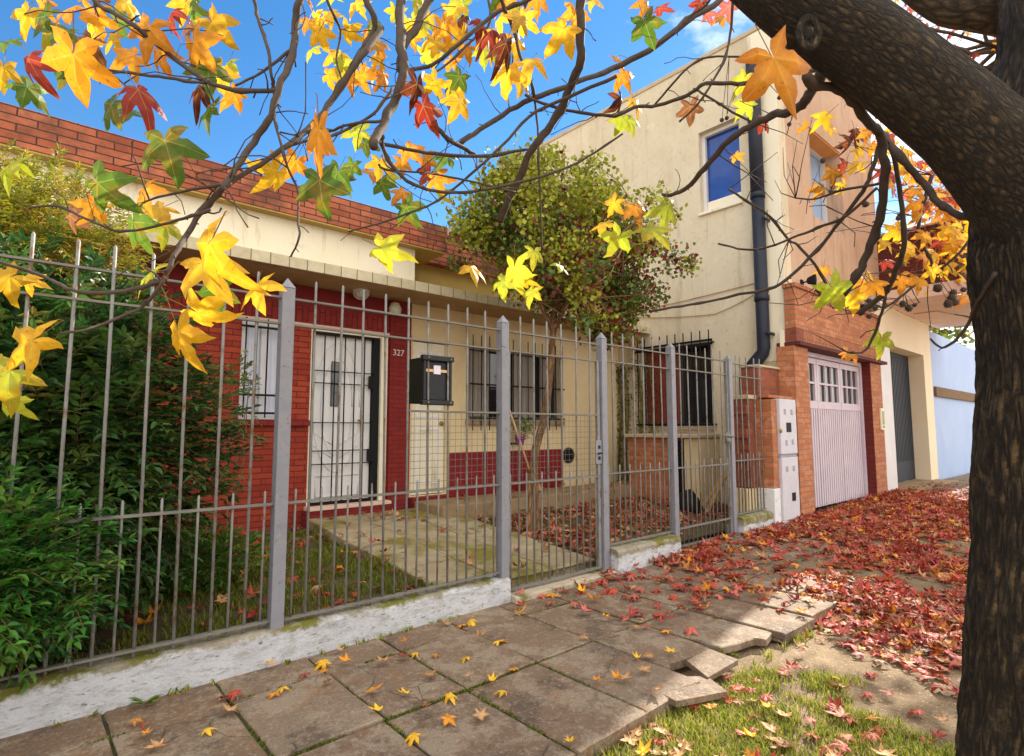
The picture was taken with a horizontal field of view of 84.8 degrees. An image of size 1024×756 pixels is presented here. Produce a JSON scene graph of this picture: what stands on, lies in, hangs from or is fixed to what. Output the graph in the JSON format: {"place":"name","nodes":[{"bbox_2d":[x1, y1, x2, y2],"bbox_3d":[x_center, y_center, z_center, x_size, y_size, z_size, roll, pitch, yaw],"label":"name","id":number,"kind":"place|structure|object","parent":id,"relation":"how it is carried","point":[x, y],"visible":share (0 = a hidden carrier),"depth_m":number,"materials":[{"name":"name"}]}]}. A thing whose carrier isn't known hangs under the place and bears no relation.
{"place":"outdoors","nodes":[
{"label":"outdoors","id":0,"kind":"place"},
{"bbox_2d":[4,530,433,674],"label":"grass","id":1,"kind":"structure","parent":0,"point":[353,564],"depth_m":4.28,"materials":[{"name":"plant"}]},
{"bbox_2d":[8,501,727,673],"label":"garden ground","id":2,"kind":"structure","parent":0,"point":[102,634],"depth_m":4.28,"materials":[{"name":"soil"}]},
{"bbox_2d":[0,457,138,694],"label":"nandina shrub","id":3,"kind":"object","parent":2,"relation":"on","point":[21,580],"visible":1,"depth_m":2.50,"materials":[{"name":"green plant"}]},
{"bbox_2d":[0,138,170,319],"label":"feathery shrub","id":4,"kind":"object","parent":2,"relation":"on","point":[15,212],"visible":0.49,"depth_m":3.53,"materials":[{"name":"green plant"}]},
{"bbox_2d":[0,227,269,670],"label":"nandina shrub","id":5,"kind":"object","parent":2,"relation":"on","point":[38,447],"visible":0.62,"depth_m":3.22,"materials":[{"name":"green plant"}]},
{"bbox_2d":[99,519,269,605],"bbox_3d":[-2.448,1.411,4.179,1.402,0.687,1.080,4,-7,-41],"label":"shrub","id":6,"kind":"object","parent":2,"relation":"on","point":[185,572],"visible":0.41,"depth_m":4.14,"materials":[{"name":"green plant"}]},
{"bbox_2d":[210,348,261,530],"bbox_3d":[-2.613,0.660,5.296,0.481,1.938,0.539,1,-5,-10],"label":"thin shrub","id":7,"kind":"object","parent":2,"relation":"on","point":[247,381],"visible":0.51,"depth_m":5.33,"materials":[{"name":"green plant"}]},
{"bbox_2d":[415,481,634,519],"bbox_3d":[0.619,1.897,8.534,4.450,0.350,0.675,4,-7,-41],"label":"terrace step","id":8,"kind":"object","parent":2,"relation":"on","point":[461,506],"visible":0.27,"depth_m":7.72,"materials":[{"name":"brown concrete"}]},
{"bbox_2d":[510,410,540,490],"bbox_3d":[0.172,0.943,8.427,0.615,1.538,0.232,2,-6,-21],"label":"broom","id":9,"kind":"object","parent":8,"relation":"on","point":[522,447],"visible":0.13,"depth_m":8.44,"materials":[{"name":"brown wood"}]},
{"bbox_2d":[436,132,701,533],"bbox_3d":[0.692,-0.508,6.810,3.332,4.794,2.475,4,-7,-41],"label":"garden tree","id":10,"kind":"object","parent":2,"relation":"on","point":[570,222],"visible":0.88,"depth_m":6.47,"materials":[{"name":"green plant"}]},
{"bbox_2d":[625,434,720,505],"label":"wall","id":11,"kind":"structure","parent":2,"relation":"on","point":[649,445],"depth_m":8.93,"materials":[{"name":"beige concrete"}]},
{"bbox_2d":[679,489,702,514],"bbox_3d":[2.553,1.811,8.105,0.392,0.400,0.375,-2,-6,25],"label":"rubbish bag","id":12,"kind":"object","parent":2,"relation":"on","point":[689,501],"visible":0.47,"depth_m":7.99,"materials":[{"name":"black plastic"}]},
{"bbox_2d":[702,469,726,508],"bbox_3d":[3.207,1.405,8.360,0.938,1.179,0.100,0,-5,-4],"label":"leaning plank","id":13,"kind":"object","parent":2,"relation":"on","point":[714,490],"visible":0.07,"depth_m":8.29,"materials":[{"name":"brown wood"}]},
{"bbox_2d":[703,470,726,514],"bbox_3d":[3.236,1.258,8.232,0.996,1.444,0.070,2,-5,-17],"label":"leaning plank","id":14,"kind":"object","parent":2,"relation":"on","point":[718,491],"visible":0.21,"depth_m":8.10,"materials":[{"name":"brown wood"}]},
{"bbox_2d":[309,508,594,585],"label":"garden path","id":15,"kind":"structure","parent":0,"point":[327,525],"depth_m":5.57,"materials":[{"name":"concrete"}]},
{"bbox_2d":[0,473,969,755],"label":"pavement","id":16,"kind":"structure","parent":0,"point":[304,713],"depth_m":2.97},
{"bbox_2d":[127,694,162,705],"bbox_3d":[-1.790,1.578,2.733,0.152,0.046,0.080,3,-6,-27],"label":"weed","id":17,"kind":"object","parent":16,"relation":"on","point":[151,700],"visible":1,"depth_m":2.75,"materials":[{"name":"green plant"}]},
{"bbox_2d":[143,738,167,747],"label":"fallen leaf","id":18,"kind":"object","parent":16,"relation":"on","point":[156,744],"visible":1,"depth_m":2.36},
{"bbox_2d":[193,727,218,736],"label":"fallen leaf","id":19,"kind":"object","parent":16,"relation":"on","point":[208,731],"visible":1,"depth_m":2.48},
{"bbox_2d":[221,703,238,712],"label":"fallen leaf","id":20,"kind":"object","parent":16,"relation":"on","point":[228,708],"visible":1,"depth_m":2.67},
{"bbox_2d":[224,689,242,701],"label":"fallen leaf","id":21,"kind":"object","parent":16,"relation":"on","point":[233,693],"visible":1,"depth_m":2.81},
{"bbox_2d":[314,659,331,670],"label":"fallen leaf","id":22,"kind":"object","parent":16,"relation":"on","point":[323,662],"visible":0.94,"depth_m":3.18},
{"bbox_2d":[369,702,389,710],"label":"fallen leaf","id":23,"kind":"object","parent":16,"relation":"on","point":[377,707],"visible":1,"depth_m":2.67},
{"bbox_2d":[53,591,740,755],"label":"joint weeds","id":24,"kind":"object","parent":16,"relation":"on","point":[385,720],"visible":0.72,"depth_m":2.89,"materials":[{"name":"green plant"}]},
{"bbox_2d":[405,732,425,745],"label":"fallen leaf","id":25,"kind":"object","parent":16,"relation":"on","point":[412,737],"visible":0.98,"depth_m":2.42,"materials":[{"name":"plant"}]},
{"bbox_2d":[440,710,456,725],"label":"fallen leaf","id":26,"kind":"object","parent":16,"relation":"on","point":[448,718],"visible":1,"depth_m":2.58,"materials":[{"name":"plant"}]},
{"bbox_2d":[443,690,458,704],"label":"fallen leaf","id":27,"kind":"object","parent":16,"relation":"on","point":[450,695],"visible":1,"depth_m":2.79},
{"bbox_2d":[473,704,489,720],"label":"fallen leaf","id":28,"kind":"object","parent":16,"relation":"on","point":[482,714],"visible":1,"depth_m":2.62,"materials":[{"name":"plant"}]},
{"bbox_2d":[611,668,621,680],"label":"fallen leaf","id":29,"kind":"object","parent":16,"relation":"on","point":[615,674],"visible":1,"depth_m":3.02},
{"bbox_2d":[616,670,634,679],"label":"fallen leaf","id":30,"kind":"object","parent":29,"relation":"on","point":[625,676],"visible":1,"depth_m":3.00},
{"bbox_2d":[634,665,651,671],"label":"fallen leaf","id":31,"kind":"object","parent":16,"relation":"on","point":[646,668],"visible":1,"depth_m":3.10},
{"bbox_2d":[660,676,726,707],"bbox_3d":[0.930,1.643,2.965,0.387,0.053,0.271,2,-6,-22],"label":"broken slab","id":32,"kind":"object","parent":16,"relation":"on","point":[705,690],"depth_m":2.87,"materials":[{"name":"concrete"}]},
{"bbox_2d":[686,649,737,679],"bbox_3d":[1.134,1.656,3.239,0.335,0.050,0.192,4,-7,-41],"label":"broken slab","id":33,"kind":"object","parent":16,"relation":"on","point":[710,664],"depth_m":3.23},
{"bbox_2d":[0,0,995,349],"label":"sky","id":34,"kind":"structure","parent":0,"point":[611,27],"materials":[{"name":"blue"}]},
{"bbox_2d":[595,480,970,755],"bbox_3d":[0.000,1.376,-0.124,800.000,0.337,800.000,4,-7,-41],"label":"ground","id":35,"kind":"structure","parent":0,"point":[829,653],"depth_m":3.26,"materials":[{"name":"soil"}]},
{"bbox_2d":[0,575,510,738],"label":"wall","id":36,"kind":"structure","parent":35,"relation":"on","point":[77,691],"depth_m":3.04,"materials":[{"name":"paint"}]},
{"bbox_2d":[0,232,508,682],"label":"metal fence","id":37,"kind":"object","parent":36,"relation":"on","point":[278,504],"visible":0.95,"depth_m":3.37,"materials":[{"name":"metal"}]},
{"bbox_2d":[409,354,453,405],"bbox_3d":[-0.618,0.026,4.220,0.275,0.365,0.262,4,-7,-41],"label":"letter box","id":38,"kind":"object","parent":37,"relation":"attached to","point":[418,369],"visible":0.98,"depth_m":4.15,"materials":[{"name":"black metal"}]},
{"bbox_2d":[509,316,602,590],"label":"garden gate","id":39,"kind":"structure","parent":37,"relation":"attached to","point":[598,453],"depth_m":4.91,"materials":[{"name":"metal"}]},
{"bbox_2d":[0,101,649,540],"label":"brick bungalow","id":40,"kind":"object","parent":35,"relation":"on","point":[330,259],"visible":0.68,"depth_m":6.87,"materials":[{"name":"red paint"}]},
{"bbox_2d":[232,317,309,425],"bbox_3d":[-2.743,-0.055,6.418,0.840,1.200,0.180,4,-7,-41],"label":"window","id":41,"kind":"structure","parent":40,"relation":"in","point":[266,361],"depth_m":6.35,"materials":[{"name":"white paint"}]},
{"bbox_2d":[310,334,370,502],"bbox_3d":[-2.121,0.500,6.980,0.780,2.045,0.116,4,-7,-41],"label":"front door","id":42,"kind":"structure","parent":40,"relation":"in","point":[330,340],"depth_m":6.98,"materials":[{"name":"metal"}]},
{"bbox_2d":[353,288,369,299],"bbox_3d":[-1.863,-1.042,6.929,0.200,0.157,0.198,4,-7,-41],"label":"canopy lamp","id":43,"kind":"object","parent":40,"relation":"attached to","point":[358,292],"visible":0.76,"depth_m":6.87,"materials":[{"name":"glass"}]},
{"bbox_2d":[389,302,401,315],"bbox_3d":[-1.543,-0.913,7.374,0.170,0.180,0.193,4,-7,-41],"label":"wall lamp","id":44,"kind":"object","parent":40,"relation":"attached to","point":[394,307],"visible":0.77,"depth_m":7.30,"materials":[{"name":"white glass"}]},
{"bbox_2d":[411,341,444,494],"bbox_3d":[-1.166,0.548,7.763,0.540,2.080,0.105,4,-7,-41],"label":"side door","id":45,"kind":"structure","parent":40,"relation":"in","point":[418,444],"depth_m":7.74,"materials":[{"name":"metal"}]},
{"bbox_2d":[465,334,564,430],"bbox_3d":[0.072,0.120,8.874,2.040,1.410,0.218,4,-7,-41],"label":"window","id":46,"kind":"structure","parent":40,"relation":"in","point":[476,358],"depth_m":8.89,"materials":[{"name":"black"}]},
{"bbox_2d":[510,415,532,445],"bbox_3d":[0.186,0.805,8.630,0.353,0.463,0.311,2,-6,-23],"label":"potted plant","id":47,"kind":"object","parent":40,"relation":"attached to","point":[525,423],"visible":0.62,"depth_m":8.57,"materials":[{"name":"green plant"}]},
{"bbox_2d":[563,447,574,462],"bbox_3d":[0.970,1.303,9.460,0.260,0.260,0.070,4,-7,-41],"label":"round vent","id":48,"kind":"object","parent":40,"relation":"attached to","point":[569,458],"visible":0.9,"depth_m":9.42,"materials":[{"name":"black metal"}]},
{"bbox_2d":[0,0,1023,755],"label":"sweetgum tree","id":49,"kind":"object","parent":35,"relation":"on","point":[944,110],"visible":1,"depth_m":1.64,"materials":[{"name":"yellow plant"}]},
{"bbox_2d":[105,480,970,755],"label":"leaf litter","id":50,"kind":"object","parent":35,"relation":"on","point":[870,505],"visible":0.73,"depth_m":5.41,"materials":[{"name":"plant"}]},
{"bbox_2d":[511,566,617,603],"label":"gate sill","id":51,"kind":"structure","parent":35,"relation":"on","point":[533,592],"depth_m":4.72,"materials":[{"name":"concrete"}]},
{"bbox_2d":[620,729,641,744],"bbox_3d":[0.533,1.617,2.537,0.105,0.025,0.151,-7,3,-2],"label":"fallen leaf","id":52,"kind":"object","parent":35,"relation":"on","point":[630,738],"visible":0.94,"depth_m":2.53,"materials":[{"name":"plant"}]},
{"bbox_2d":[610,534,680,573],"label":"wall","id":53,"kind":"structure","parent":35,"relation":"on","point":[625,556],"depth_m":5.44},
{"bbox_2d":[596,332,679,570],"bbox_3d":[1.302,0.714,5.702,1.250,2.300,0.080,4,-7,-41],"label":"metal fence","id":54,"kind":"object","parent":53,"relation":"on","point":[601,358],"visible":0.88,"depth_m":5.67,"materials":[{"name":"metal"}]},
{"bbox_2d":[491,25,887,515],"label":"tall house","id":55,"kind":"structure","parent":35,"relation":"on","point":[841,454],"depth_m":9.38,"materials":[{"name":"white paint"}]},
{"bbox_2d":[615,358,662,480],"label":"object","id":56,"kind":"object","parent":55,"relation":"attached to","point":[627,403],"depth_m":10.23,"materials":[{"name":"green plant"}]},
{"bbox_2d":[635,329,716,429],"bbox_3d":[2.838,0.075,9.647,0.300,1.620,1.510,4,-7,-41],"label":"window","id":57,"kind":"structure","parent":55,"relation":"in","point":[700,347],"depth_m":9.59,"materials":[{"name":"black"}]},
{"bbox_2d":[639,283,754,317],"bbox_3d":[2.545,-1.150,9.986,0.020,0.394,3.683,4,-7,-41],"label":"cable","id":58,"kind":"object","parent":55,"relation":"attached to","point":[699,297],"depth_m":9.28,"materials":[{"name":"black plastic"}]},
{"bbox_2d":[698,120,742,216],"bbox_3d":[3.470,-3.463,9.274,0.250,1.460,0.760,4,-7,-41],"label":"window","id":59,"kind":"structure","parent":55,"relation":"in","point":[721,175],"depth_m":9.37,"materials":[{"name":"glass"}]},
{"bbox_2d":[800,274,816,284],"bbox_3d":[4.548,-1.485,8.606,0.083,0.180,0.266,2,-6,-25],"label":"floodlight","id":60,"kind":"object","parent":55,"relation":"attached to","point":[811,280],"visible":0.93,"depth_m":8.53,"materials":[{"name":"black metal"}]},
{"bbox_2d":[808,127,838,222],"bbox_3d":[5.353,-3.393,9.886,1.400,1.530,0.340,4,-7,-41],"label":"window","id":61,"kind":"structure","parent":55,"relation":"in","point":[819,149],"depth_m":10.27,"materials":[{"name":"white paint"}]},
{"bbox_2d":[808,352,867,507],"bbox_3d":[5.312,0.866,9.294,2.741,2.440,0.120,4,-7,-41],"label":"garage door","id":62,"kind":"structure","parent":55,"relation":"in","point":[835,384],"depth_m":9.37,"materials":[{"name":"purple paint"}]},
{"bbox_2d":[860,296,879,311],"bbox_3d":[6.579,-1.355,10.276,0.288,0.300,0.288,0,-5,4],"label":"security light","id":63,"kind":"object","parent":55,"relation":"attached to","point":[865,302],"visible":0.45,"depth_m":10.21,"materials":[{"name":"white metal"}]},
{"bbox_2d":[879,408,884,429],"bbox_3d":[6.826,0.758,10.329,0.170,0.400,0.044,4,-7,-41],"label":"intercom","id":64,"kind":"object","parent":55,"relation":"attached to","point":[882,419],"visible":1,"depth_m":10.29,"materials":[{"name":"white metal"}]},
{"bbox_2d":[727,510,773,536],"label":"wall","id":65,"kind":"structure","parent":35,"relation":"on","point":[754,520],"depth_m":6.98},
{"bbox_2d":[723,355,766,536],"bbox_3d":[3.019,0.833,7.190,0.950,2.230,0.080,4,-7,-41],"label":"metal fence","id":66,"kind":"object","parent":65,"relation":"on","point":[728,359],"visible":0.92,"depth_m":7.05,"materials":[{"name":"metal"}]},
{"bbox_2d":[675,344,734,547],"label":"driveway gate","id":67,"kind":"structure","parent":66,"relation":"attached to","point":[727,435],"depth_m":6.54,"materials":[{"name":"metal"}]},
{"bbox_2d":[733,364,792,524],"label":"stepped brick pier","id":68,"kind":"structure","parent":35,"relation":"on","point":[769,382],"depth_m":7.50,"materials":[{"name":"brick"}]},
{"bbox_2d":[776,399,799,520],"bbox_3d":[3.753,1.101,7.660,0.545,1.620,0.120,4,-7,-41],"label":"meter cabinet","id":69,"kind":"object","parent":68,"relation":"on","point":[787,454],"visible":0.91,"depth_m":7.60,"materials":[{"name":"metal"}]},
{"bbox_2d":[761,720,782,732],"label":"fallen leaf","id":70,"kind":"object","parent":35,"relation":"on","point":[770,727],"visible":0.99,"depth_m":2.60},
{"bbox_2d":[594,622,955,755],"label":"grass","id":71,"kind":"structure","parent":35,"relation":"on","point":[892,740],"depth_m":2.63,"materials":[{"name":"plant"}]},
{"bbox_2d":[629,725,651,735],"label":"fallen leaf","id":72,"kind":"object","parent":71,"relation":"on","point":[637,732],"visible":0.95,"depth_m":2.59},
{"bbox_2d":[636,738,651,755],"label":"fallen leaf","id":73,"kind":"object","parent":71,"relation":"on","point":[645,749],"visible":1,"depth_m":2.42,"materials":[{"name":"plant"}]},
{"bbox_2d":[642,747,664,754],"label":"fallen leaf","id":74,"kind":"object","parent":71,"relation":"on","point":[655,750],"visible":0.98,"depth_m":2.41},
{"bbox_2d":[653,719,671,734],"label":"fallen leaf","id":75,"kind":"object","parent":71,"relation":"on","point":[662,730],"visible":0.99,"depth_m":2.58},
{"bbox_2d":[670,739,686,755],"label":"fallen leaf","id":76,"kind":"object","parent":71,"relation":"on","point":[681,752],"visible":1,"depth_m":2.38,"materials":[{"name":"plant"}]},
{"bbox_2d":[676,737,693,750],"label":"fallen leaf","id":77,"kind":"object","parent":71,"relation":"on","point":[688,744],"visible":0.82,"depth_m":2.46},
{"bbox_2d":[727,685,743,699],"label":"fallen leaf","id":78,"kind":"object","parent":71,"relation":"on","point":[735,688],"visible":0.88,"depth_m":3.00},
{"bbox_2d":[739,748,758,755],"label":"fallen leaf","id":79,"kind":"object","parent":71,"relation":"on","point":[748,753],"visible":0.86,"depth_m":2.37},
{"bbox_2d":[737,727,761,736],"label":"fallen leaf","id":80,"kind":"object","parent":71,"relation":"on","point":[746,731],"visible":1,"depth_m":2.53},
{"bbox_2d":[757,691,773,702],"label":"fallen leaf","id":81,"kind":"object","parent":71,"relation":"on","point":[765,697],"visible":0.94,"depth_m":2.87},
{"bbox_2d":[776,708,791,717],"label":"fallen leaf","id":82,"kind":"object","parent":71,"relation":"on","point":[784,714],"visible":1,"depth_m":2.71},
{"bbox_2d":[774,738,800,747],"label":"fallen leaf","id":83,"kind":"object","parent":71,"relation":"on","point":[780,743],"visible":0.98,"depth_m":2.44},
{"bbox_2d":[778,663,801,668],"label":"fallen leaf","id":84,"kind":"object","parent":71,"relation":"on","point":[793,666],"visible":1,"depth_m":3.19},
{"bbox_2d":[825,745,840,755],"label":"fallen leaf","id":85,"kind":"object","parent":71,"relation":"on","point":[832,753],"visible":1,"depth_m":2.36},
{"bbox_2d":[825,693,844,708],"bbox_3d":[1.600,1.608,2.762,0.087,0.031,0.138,-10,6,-9],"label":"fallen leaf","id":86,"kind":"object","parent":71,"relation":"on","point":[833,703],"visible":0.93,"depth_m":2.79,"materials":[{"name":"plant"}]},
{"bbox_2d":[836,734,856,743],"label":"fallen leaf","id":87,"kind":"object","parent":71,"relation":"on","point":[846,737],"visible":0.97,"depth_m":2.50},
{"bbox_2d":[841,716,860,725],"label":"fallen leaf","id":88,"kind":"object","parent":71,"relation":"on","point":[849,720],"visible":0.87,"depth_m":2.65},
{"bbox_2d":[826,708,860,718],"bbox_3d":[1.576,1.606,2.684,0.164,0.025,0.109,1,-5,9],"label":"fallen leaf","id":89,"kind":"object","parent":88,"relation":"on","point":[831,711],"visible":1,"depth_m":2.68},
{"bbox_2d":[832,706,851,721],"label":"fallen leaf","id":90,"kind":"object","parent":89,"relation":"on","point":[841,709],"visible":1,"depth_m":2.70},
{"bbox_2d":[857,730,872,742],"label":"fallen leaf","id":91,"kind":"object","parent":71,"relation":"on","point":[869,736],"visible":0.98,"depth_m":2.52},
{"bbox_2d":[867,725,887,735],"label":"fallen leaf","id":92,"kind":"object","parent":71,"relation":"on","point":[878,730],"visible":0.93,"depth_m":2.57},
{"bbox_2d":[863,743,896,755],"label":"fallen leaf","id":93,"kind":"object","parent":71,"relation":"on","point":[884,751],"visible":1,"depth_m":2.38,"materials":[{"name":"plant"}]},
{"bbox_2d":[804,717,815,724],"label":"fallen leaf","id":94,"kind":"object","parent":35,"relation":"on","point":[809,719],"visible":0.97,"depth_m":2.65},
{"bbox_2d":[817,743,834,755],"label":"fallen leaf","id":95,"kind":"object","parent":35,"relation":"on","point":[822,751],"visible":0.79,"depth_m":2.42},
{"bbox_2d":[828,739,858,755],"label":"fallen leaf","id":96,"kind":"object","parent":35,"relation":"on","point":[843,747],"visible":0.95,"depth_m":2.43,"materials":[{"name":"plant"}]},
{"bbox_2d":[867,725,883,742],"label":"fallen leaf","id":97,"kind":"object","parent":35,"relation":"on","point":[876,737],"visible":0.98,"depth_m":2.51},
{"bbox_2d":[897,654,916,664],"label":"fallen leaf","id":98,"kind":"object","parent":35,"relation":"on","point":[905,657],"visible":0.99,"depth_m":3.32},
{"bbox_2d":[902,663,917,669],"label":"fallen leaf","id":99,"kind":"object","parent":35,"relation":"on","point":[908,666],"visible":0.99,"depth_m":3.23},
{"bbox_2d":[907,709,928,717],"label":"fallen leaf","id":100,"kind":"object","parent":35,"relation":"on","point":[912,711],"visible":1,"depth_m":2.72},
{"bbox_2d":[844,0,996,184],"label":"street tree","id":101,"kind":"object","parent":35,"relation":"on","point":[989,51],"visible":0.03,"depth_m":7.79,"materials":[{"name":"brown plant"}]},
{"bbox_2d":[871,219,971,490],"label":"white house","id":102,"kind":"structure","parent":35,"relation":"on","point":[909,416],"depth_m":12.44,"materials":[{"name":"paint"}]},
{"bbox_2d":[910,668,932,679],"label":"fallen leaf","id":103,"kind":"object","parent":35,"relation":"on","point":[924,672],"visible":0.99,"depth_m":3.15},
{"bbox_2d":[919,665,931,671],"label":"fallen leaf","id":104,"kind":"object","parent":35,"relation":"on","point":[926,668],"visible":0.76,"depth_m":3.23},
{"bbox_2d":[912,654,927,668],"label":"fallen leaf","id":105,"kind":"object","parent":104,"relation":"on","point":[919,659],"visible":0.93,"depth_m":3.30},
{"bbox_2d":[885,145,966,298],"bbox_3d":[9.064,-1.464,9.928,5.682,7.241,4.776,1,-5,-9],"label":"street tree","id":106,"kind":"object","parent":35,"relation":"on","point":[936,208],"visible":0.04,"depth_m":10.12,"materials":[{"name":"orange plant"}]},
{"bbox_2d":[880,300,974,345],"bbox_3d":[13.547,-0.948,20.220,6.767,8.242,6.731,4,-7,-41],"label":"street tree","id":107,"kind":"object","parent":35,"relation":"on","point":[944,332],"visible":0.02,"depth_m":19.79,"materials":[{"name":"green plant"}]},
{"bbox_2d":[930,728,948,743],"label":"fallen leaf","id":108,"kind":"object","parent":35,"relation":"on","point":[938,734],"visible":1,"depth_m":2.52,"materials":[{"name":"plant"}]},
{"bbox_2d":[933,710,950,724],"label":"fallen leaf","id":109,"kind":"object","parent":35,"relation":"on","point":[940,717],"visible":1,"depth_m":2.67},
{"bbox_2d":[934,682,957,696],"bbox_3d":[2.271,1.628,2.938,0.069,0.016,0.128,6,5,-15],"label":"fallen leaf","id":110,"kind":"object","parent":35,"relation":"on","point":[942,686],"visible":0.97,"depth_m":2.95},
{"bbox_2d":[929,331,974,478],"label":"boundary wall","id":111,"kind":"structure","parent":35,"relation":"on","point":[953,372],"depth_m":14.68,"materials":[{"name":"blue paint"}]},
{"bbox_2d":[945,658,961,666],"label":"fallen leaf","id":112,"kind":"object","parent":35,"relation":"on","point":[955,661],"visible":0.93,"depth_m":3.25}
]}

